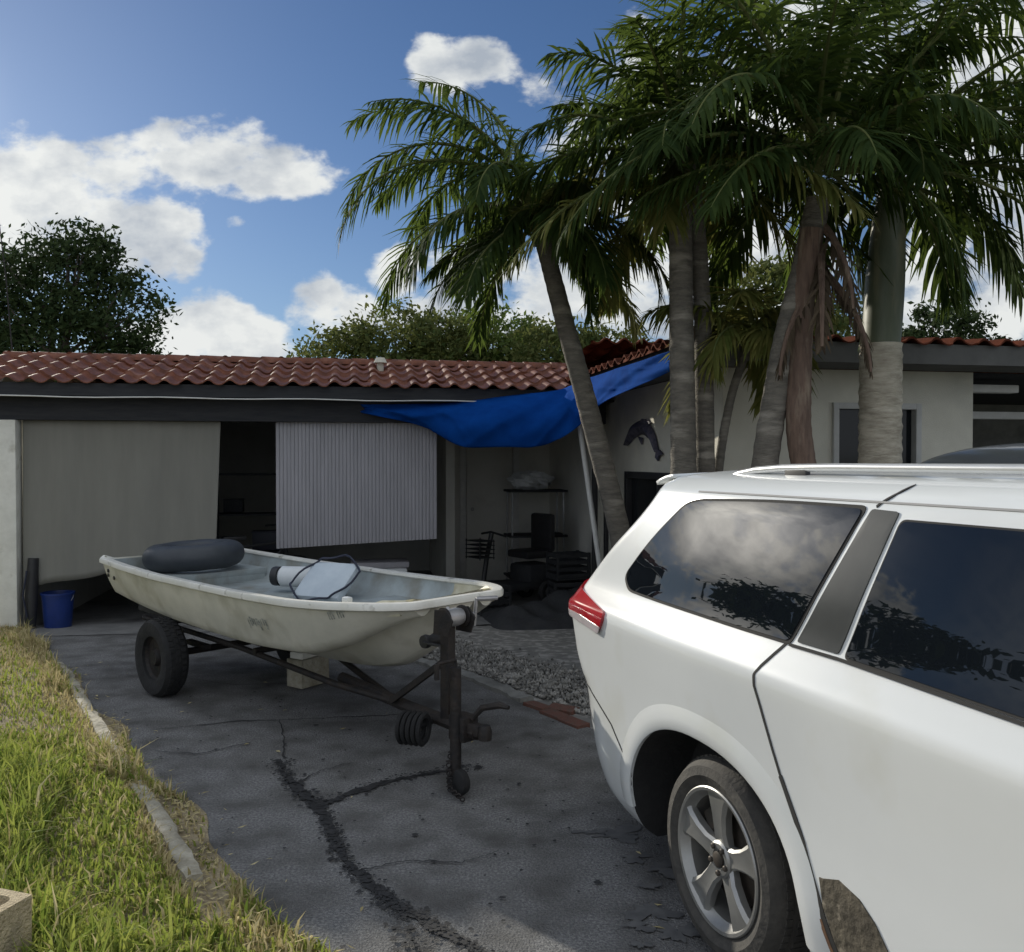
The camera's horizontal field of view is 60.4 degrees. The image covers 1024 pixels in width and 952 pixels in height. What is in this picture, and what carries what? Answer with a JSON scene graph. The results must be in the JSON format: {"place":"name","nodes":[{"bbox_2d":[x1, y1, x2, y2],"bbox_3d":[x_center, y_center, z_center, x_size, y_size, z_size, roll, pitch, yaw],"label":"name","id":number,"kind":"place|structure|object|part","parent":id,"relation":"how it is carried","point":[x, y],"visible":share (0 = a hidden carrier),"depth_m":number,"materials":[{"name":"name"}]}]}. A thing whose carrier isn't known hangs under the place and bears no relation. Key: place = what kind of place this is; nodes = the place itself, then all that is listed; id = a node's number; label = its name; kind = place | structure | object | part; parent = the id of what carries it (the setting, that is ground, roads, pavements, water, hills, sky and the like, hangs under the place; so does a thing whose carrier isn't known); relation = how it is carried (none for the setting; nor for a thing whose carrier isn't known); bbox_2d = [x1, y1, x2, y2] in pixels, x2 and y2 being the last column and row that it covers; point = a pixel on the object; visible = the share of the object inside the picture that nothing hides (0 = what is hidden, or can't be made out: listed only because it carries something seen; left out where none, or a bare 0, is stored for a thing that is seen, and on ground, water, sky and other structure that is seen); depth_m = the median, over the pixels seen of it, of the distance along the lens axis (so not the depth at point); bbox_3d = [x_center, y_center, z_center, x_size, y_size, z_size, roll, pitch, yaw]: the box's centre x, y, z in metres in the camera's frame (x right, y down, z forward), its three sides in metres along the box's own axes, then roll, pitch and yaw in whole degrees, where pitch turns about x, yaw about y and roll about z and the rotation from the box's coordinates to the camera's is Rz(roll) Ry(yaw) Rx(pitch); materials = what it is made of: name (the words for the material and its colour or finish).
{"place":"outdoors","nodes":[
{"label":"outdoors","id":0,"kind":"place"},
{"bbox_2d":[0,618,342,951],"bbox_3d":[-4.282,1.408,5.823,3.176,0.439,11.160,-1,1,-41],"label":"grass","id":1,"kind":"structure","parent":0,"point":[39,781],"depth_m":3.51,"materials":[{"name":"plant"}]},
{"bbox_2d":[0,888,31,951],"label":"cinder block","id":2,"kind":"object","parent":1,"relation":"on","point":[15,915],"depth_m":2.72,"materials":[{"name":"beige concrete"}]},
{"bbox_2d":[57,662,202,881],"bbox_3d":[-2.414,1.531,5.176,0.102,0.150,4.422,-1,1,-33],"label":"lawn edging","id":3,"kind":"object","parent":1,"relation":"on","point":[160,815],"visible":0.56,"depth_m":3.85,"materials":[{"name":"concrete"}]},
{"bbox_2d":[1,642,662,951],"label":"leaf litter","id":4,"kind":"object","parent":1,"relation":"on","point":[204,881],"visible":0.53,"depth_m":3.79,"materials":[{"name":"plant"}]},
{"bbox_2d":[223,498,244,512],"bbox_3d":[-3.501,0.371,11.079,0.245,0.166,0.191,0,1,-10],"label":"storage box","id":5,"kind":"object","parent":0,"point":[233,505],"visible":1,"depth_m":10.99,"materials":[{"name":"black plastic"}]},
{"bbox_2d":[221,523,308,558],"bbox_3d":[-2.995,1.081,10.118,1.664,1.035,0.572,-1,1,-31],"label":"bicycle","id":6,"kind":"object","parent":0,"point":[239,537],"visible":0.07,"depth_m":10.14,"materials":[{"name":"metal"}]},
{"bbox_2d":[23,570,567,635],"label":"carport floor","id":7,"kind":"structure","parent":0,"point":[111,611],"depth_m":9.86,"materials":[{"name":"grey concrete"}]},
{"bbox_2d":[22,558,38,628],"bbox_3d":[-4.920,1.202,8.999,0.124,0.725,0.169,0,1,0],"label":"folded chair","id":8,"kind":"object","parent":7,"relation":"on","point":[31,588],"visible":0.92,"depth_m":8.97,"materials":[{"name":"black fabric"}]},
{"bbox_2d":[40,590,74,627],"bbox_3d":[-4.720,1.386,9.147,0.338,0.360,0.330,0,1,0],"label":"bucket","id":9,"kind":"object","parent":7,"relation":"on","point":[57,608],"visible":1,"depth_m":9.03,"materials":[{"name":"blue plastic"}]},
{"bbox_2d":[217,473,285,554],"bbox_3d":[-3.304,0.678,11.121,0.870,1.800,0.390,0,1,-11],"label":"shelf unit","id":10,"kind":"object","parent":7,"relation":"on","point":[247,514],"visible":0.13,"depth_m":11.02,"materials":[{"name":"black metal"}]},
{"bbox_2d":[251,530,280,549],"bbox_3d":[-3.107,0.810,11.160,0.354,0.240,0.276,0,1,-10],"label":"storage box","id":11,"kind":"object","parent":10,"relation":"on","point":[262,536],"visible":0.58,"depth_m":11.03,"materials":[{"name":"grey"}]},
{"bbox_2d":[351,558,408,571],"bbox_3d":[-1.532,1.282,10.189,0.660,0.610,0.400,0,1,-10],"label":"cooler box","id":12,"kind":"object","parent":7,"relation":"on","point":[398,564],"visible":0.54,"depth_m":10.04,"materials":[{"name":"white plastic"}]},
{"bbox_2d":[477,582,511,615],"bbox_3d":[-0.267,1.424,10.223,0.418,0.320,0.318,-1,1,-33],"label":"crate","id":13,"kind":"object","parent":7,"relation":"on","point":[501,601],"visible":0.34,"depth_m":10.19,"materials":[{"name":"black plastic"}]},
{"bbox_2d":[465,513,554,607],"bbox_3d":[-0.022,1.031,10.951,1.120,1.100,0.560,-1,1,-35],"label":"mobility scooter","id":14,"kind":"object","parent":7,"relation":"on","point":[527,578],"visible":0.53,"depth_m":10.97,"materials":[{"name":"black plastic"}]},
{"bbox_2d":[481,587,578,629],"bbox_3d":[0.560,1.423,9.715,1.700,0.310,1.300,0,1,-10],"label":"tarp heap","id":15,"kind":"object","parent":7,"relation":"on","point":[549,611],"visible":0.53,"depth_m":9.38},
{"bbox_2d":[503,489,567,589],"bbox_3d":[0.319,0.873,12.101,0.800,1.375,0.500,0,1,-10],"label":"shelf stand","id":16,"kind":"object","parent":7,"relation":"on","point":[511,535],"visible":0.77,"depth_m":11.96,"materials":[{"name":"black metal"}]},
{"bbox_2d":[507,470,554,489],"bbox_3d":[0.256,0.061,12.050,0.673,0.285,0.413,0,1,0],"label":"plastic bag","id":17,"kind":"object","parent":16,"relation":"on","point":[530,480],"visible":0.96,"depth_m":11.98,"materials":[{"name":"white plastic"}]},
{"bbox_2d":[547,579,586,595],"bbox_3d":[0.700,1.417,10.605,0.476,0.320,0.361,0,1,-10],"label":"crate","id":18,"kind":"object","parent":7,"relation":"on","point":[565,584],"visible":0.23,"depth_m":10.70,"materials":[{"name":"black plastic"}]},
{"bbox_2d":[546,550,590,580],"bbox_3d":[0.676,1.077,10.615,0.437,0.320,0.332,0,1,-22],"label":"crate","id":19,"kind":"object","parent":18,"relation":"on","point":[568,565],"visible":0.97,"depth_m":10.52,"materials":[{"name":"black plastic"}]},
{"bbox_2d":[36,632,714,951],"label":"driveway","id":20,"kind":"structure","parent":0,"point":[544,905],"depth_m":4.10,"materials":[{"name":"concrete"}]},
{"bbox_2d":[287,656,328,688],"bbox_3d":[-1.470,1.400,6.346,0.160,0.200,0.260,1,1,35],"label":"support block","id":21,"kind":"object","parent":20,"relation":"on","point":[318,664],"depth_m":6.26,"materials":[{"name":"concrete"}]},
{"bbox_2d":[290,651,315,659],"bbox_3d":[-1.470,1.273,6.344,0.120,0.045,0.240,1,1,30],"label":"wood block","id":22,"kind":"object","parent":21,"relation":"on","point":[298,655],"depth_m":6.24,"materials":[{"name":"paint"}]},
{"bbox_2d":[135,596,509,801],"bbox_3d":[-1.260,1.056,5.708,3.953,0.933,1.260,1,1,44],"label":"trailer","id":23,"kind":"object","parent":20,"relation":"on","point":[163,651],"visible":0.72,"depth_m":4.56,"materials":[{"name":"black metal"}]},
{"bbox_2d":[99,548,503,666],"bbox_3d":[-1.520,0.886,5.956,3.483,0.531,1.284,1,1,44],"label":"skiff","id":24,"kind":"object","parent":23,"relation":"on","point":[380,617],"visible":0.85,"depth_m":5.27,"materials":[{"name":"white plastic"}]},
{"bbox_2d":[142,539,244,572],"bbox_3d":[-2.500,0.621,6.929,0.759,0.230,0.760,0,1,0],"label":"tube","id":25,"kind":"object","parent":24,"relation":"on","point":[190,555],"visible":1,"depth_m":6.64,"materials":[{"name":"rubber"}]},
{"bbox_2d":[269,566,310,586],"bbox_3d":[-1.561,0.729,6.374,0.365,0.152,0.152,0,1,14],"label":"jug","id":26,"kind":"object","parent":24,"relation":"in","point":[284,576],"visible":0.6,"depth_m":6.33,"materials":[{"name":"white plastic"}]},
{"bbox_2d":[289,554,360,599],"bbox_3d":[-1.289,0.699,6.055,0.397,0.297,0.422,-1,1,-37],"label":"rope","id":27,"kind":"object","parent":24,"relation":"attached to","point":[337,591],"visible":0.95,"depth_m":6.05,"materials":[{"name":"grey fabric"}]},
{"bbox_2d":[293,562,360,601],"bbox_3d":[-1.277,0.735,6.081,0.380,0.246,0.292,0,1,24],"label":"cushion","id":28,"kind":"object","parent":24,"relation":"in","point":[323,579],"visible":0.76,"depth_m":6.04,"materials":[{"name":"white fabric"}]},
{"bbox_2d":[159,678,498,871],"bbox_3d":[-1.193,1.520,5.257,1.663,0.008,3.925,-1,1,-43],"label":"driveway fissure","id":29,"kind":"object","parent":20,"relation":"on","point":[318,771],"visible":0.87,"depth_m":4.87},
{"bbox_2d":[125,652,658,951],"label":"driveway crack","id":30,"kind":"object","parent":20,"relation":"on","point":[318,805],"visible":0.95,"depth_m":3.53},
{"bbox_2d":[412,658,533,701],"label":"driveway kerb","id":31,"kind":"structure","parent":20,"relation":"on","point":[506,690],"depth_m":6.24,"materials":[{"name":"concrete"}]},
{"bbox_2d":[570,823,700,947],"bbox_3d":[0.498,1.551,3.417,0.365,0.006,0.989,0,1,-9],"label":"oil stain","id":32,"kind":"object","parent":20,"relation":"on","point":[638,915],"visible":0.98,"depth_m":3.17,"materials":[{"name":"black liquid"}]},
{"bbox_2d":[568,463,1023,951],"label":"minivan","id":33,"kind":"object","parent":20,"relation":"on","point":[805,683],"visible":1,"depth_m":2.37,"materials":[{"name":"paint"}]},
{"bbox_3d":[0.694,0.272,2.932,0.144,0.404,1.212,0,1,-20],"label":"quarter window","id":34,"kind":"part","parent":33,"relation":"part of","materials":[{"name":"black glass"}]},
{"bbox_3d":[0.912,1.185,2.119,0.053,0.297,0.452,0,1,-20],"label":"lower door panel","id":35,"kind":"part","parent":33,"relation":"part of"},
{"bbox_3d":[1.092,0.315,1.816,0.141,0.394,1.027,0,1,-20],"label":"sliding door window","id":36,"kind":"part","parent":33,"relation":"part of","materials":[{"name":"black glass"}]},
{"bbox_2d":[920,443,1023,463],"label":"parked car","id":37,"kind":"object","parent":20,"relation":"on","point":[1005,454],"visible":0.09,"depth_m":4.68,"materials":[{"name":"grey paint"}]},
{"bbox_2d":[422,624,592,728],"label":"yard ground","id":38,"kind":"structure","parent":0,"point":[559,646],"depth_m":8.10,"materials":[{"name":"grey gravel"}]},
{"bbox_2d":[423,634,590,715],"bbox_3d":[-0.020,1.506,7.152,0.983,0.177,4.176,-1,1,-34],"label":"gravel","id":39,"kind":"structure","parent":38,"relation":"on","point":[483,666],"depth_m":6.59,"materials":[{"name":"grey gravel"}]},
{"bbox_2d":[335,73,705,547],"bbox_3d":[0.164,-0.888,7.125,3.111,4.893,2.355,0,1,0],"label":"palm tree","id":40,"kind":"object","parent":38,"relation":"on","point":[490,249],"visible":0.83,"depth_m":6.81,"materials":[{"name":"green plant"}]},
{"bbox_2d":[523,700,551,710],"bbox_3d":[0.170,1.521,5.769,0.102,0.054,0.200,-1,1,-38],"label":"edging brick","id":41,"kind":"object","parent":38,"relation":"on","point":[535,705],"visible":0.61,"depth_m":5.75,"materials":[{"name":"red brick"}]},
{"bbox_2d":[539,708,568,720],"bbox_3d":[0.270,1.525,5.579,0.100,0.050,0.200,-1,1,-35],"label":"edging brick","id":42,"kind":"object","parent":38,"relation":"on","point":[552,713],"visible":0.62,"depth_m":5.56,"materials":[{"name":"red brick"}]},
{"bbox_2d":[549,703,579,714],"bbox_3d":[0.330,1.522,5.709,0.200,0.058,0.103,1,1,34],"label":"edging brick","id":43,"kind":"object","parent":38,"relation":"on","point":[567,709],"visible":0.6,"depth_m":5.68,"materials":[{"name":"red brick"}]},
{"bbox_2d":[558,715,589,728],"bbox_3d":[0.380,1.528,5.409,0.102,0.054,0.200,-1,1,-34],"label":"edging brick","id":44,"kind":"object","parent":38,"relation":"on","point":[573,722],"visible":0.67,"depth_m":5.38,"materials":[{"name":"red brick"}]},
{"bbox_2d":[577,423,601,567],"bbox_3d":[0.847,0.449,9.191,0.399,2.241,0.056,0,1,25],"label":"tarp pole","id":45,"kind":"object","parent":38,"relation":"on","point":[589,495],"visible":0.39,"depth_m":9.18,"materials":[{"name":"grey metal"}]},
{"bbox_2d":[592,468,608,573],"bbox_3d":[0.936,0.770,9.345,0.170,1.700,0.060,0,1,-10],"label":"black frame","id":46,"kind":"object","parent":38,"relation":"on","point":[595,502],"visible":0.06,"depth_m":9.31,"materials":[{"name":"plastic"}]},
{"bbox_2d":[634,286,838,471],"bbox_3d":[1.684,0.120,6.415,1.394,2.867,1.366,1,1,29],"label":"palm tree","id":47,"kind":"object","parent":38,"relation":"on","point":[753,334],"visible":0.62,"depth_m":6.10,"materials":[{"name":"green plant"}]},
{"bbox_2d":[489,0,1023,473],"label":"palm tree","id":48,"kind":"object","parent":38,"relation":"on","point":[691,418],"visible":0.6,"depth_m":5.97,"materials":[{"name":"green plant"}]},
{"bbox_2d":[554,0,1023,467],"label":"palm tree","id":49,"kind":"object","parent":38,"relation":"on","point":[810,109],"visible":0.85,"depth_m":5.46,"materials":[{"name":"green plant"}]},
{"bbox_2d":[619,0,1023,462],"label":"palm tree","id":50,"kind":"object","parent":38,"relation":"on","point":[880,414],"visible":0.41,"depth_m":5.96,"materials":[{"name":"green plant"}]},
{"bbox_2d":[0,0,1023,358],"label":"sky","id":51,"kind":"structure","parent":0,"point":[208,132],"materials":[{"name":"blue"}]},
{"bbox_3d":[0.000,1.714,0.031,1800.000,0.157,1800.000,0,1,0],"label":"ground","id":52,"kind":"structure","parent":0,"visible":0},
{"bbox_2d":[0,229,12,350],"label":"aerial mast","id":53,"kind":"object","parent":52,"relation":"on","point":[7,294],"visible":0.31,"depth_m":14.54,"materials":[{"name":"grey metal"}]},
{"bbox_2d":[0,212,182,381],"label":"broad tree","id":54,"kind":"object","parent":52,"relation":"on","point":[75,317],"visible":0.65,"depth_m":19.33,"materials":[{"name":"green plant"}]},
{"bbox_2d":[282,294,505,361],"bbox_3d":[-2.298,-0.966,17.258,4.442,5.318,3.570,0,1,0],"label":"leafy tree","id":55,"kind":"object","parent":52,"relation":"on","point":[433,342],"visible":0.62,"depth_m":16.91,"materials":[{"name":"green plant"}]},
{"bbox_2d":[438,295,557,361],"bbox_3d":[-0.107,-1.026,18.525,3.638,5.386,2.689,0,1,0],"label":"leafy tree","id":56,"kind":"object","parent":52,"relation":"on","point":[499,335],"visible":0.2,"depth_m":17.87,"materials":[{"name":"green plant"}]},
{"bbox_2d":[0,331,1023,627],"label":"house","id":57,"kind":"structure","parent":52,"relation":"on","point":[960,393],"depth_m":9.44,"materials":[{"name":"paint"}]},
{"bbox_2d":[23,420,220,584],"bbox_3d":[-4.064,0.278,9.208,1.951,1.770,0.087,0,1,-11],"label":"curtain","id":58,"kind":"object","parent":57,"relation":"hanging from","point":[94,492],"visible":0.91,"depth_m":9.19,"materials":[{"name":"grey fabric"}]},
{"bbox_2d":[276,422,436,548],"bbox_3d":[-1.695,0.089,9.675,1.740,1.390,0.033,0,1,-10],"label":"ribbed shade","id":59,"kind":"object","parent":57,"relation":"hanging from","point":[344,483],"visible":0.85,"depth_m":9.66,"materials":[{"name":"white metal"}]},
{"bbox_2d":[460,446,518,579],"bbox_3d":[-0.326,0.495,12.948,0.880,2.120,0.084,0,1,-10],"label":"door","id":60,"kind":"structure","parent":57,"relation":"in","point":[485,471],"depth_m":12.95,"materials":[{"name":"paint"}]},
{"bbox_2d":[360,352,669,447],"bbox_3d":[0.383,-0.648,8.691,4.041,0.720,1.695,1,1,45],"label":"tarp","id":61,"kind":"object","parent":57,"relation":"hanging from","point":[533,419],"visible":0.87,"depth_m":9.28,"materials":[{"name":"blue plastic"}]},
{"bbox_2d":[623,419,662,460],"bbox_3d":[1.313,-0.366,8.888,0.047,0.430,1.129,0,1,-10],"label":"fish ornament","id":62,"kind":"object","parent":57,"relation":"attached to","point":[641,427],"visible":1,"depth_m":8.82,"materials":[{"name":"black metal"}]},
{"bbox_2d":[624,471,669,527],"bbox_3d":[1.442,0.406,8.501,0.100,0.880,2.030,0,1,-10],"label":"window","id":63,"kind":"structure","parent":57,"relation":"in","point":[640,488],"depth_m":9.18,"materials":[{"name":"black glass"}]},
{"bbox_2d":[832,402,921,463],"bbox_3d":[3.010,-0.033,7.330,0.800,1.140,0.130,0,1,-10],"label":"window","id":64,"kind":"structure","parent":57,"relation":"in","point":[845,418],"depth_m":7.30,"materials":[{"name":"grey glass"}]},
{"bbox_2d":[494,313,654,362],"bbox_3d":[1.262,-0.663,16.261,3.209,4.760,2.829,0,1,0],"label":"leafy tree","id":65,"kind":"object","parent":52,"relation":"on","point":[586,338],"visible":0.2,"depth_m":16.07,"materials":[{"name":"green plant"}]},
{"bbox_2d":[718,251,862,336],"bbox_3d":[4.796,-1.097,15.700,4.051,5.614,2.854,0,1,0],"label":"leafy tree","id":66,"kind":"object","parent":52,"relation":"on","point":[773,275],"visible":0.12,"depth_m":14.88,"materials":[{"name":"green plant"}]},
{"bbox_2d":[902,297,1022,340],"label":"leafy tree","id":67,"kind":"object","parent":52,"relation":"on","point":[958,326],"visible":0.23,"depth_m":17.14,"materials":[{"name":"green plant"}]}
]}

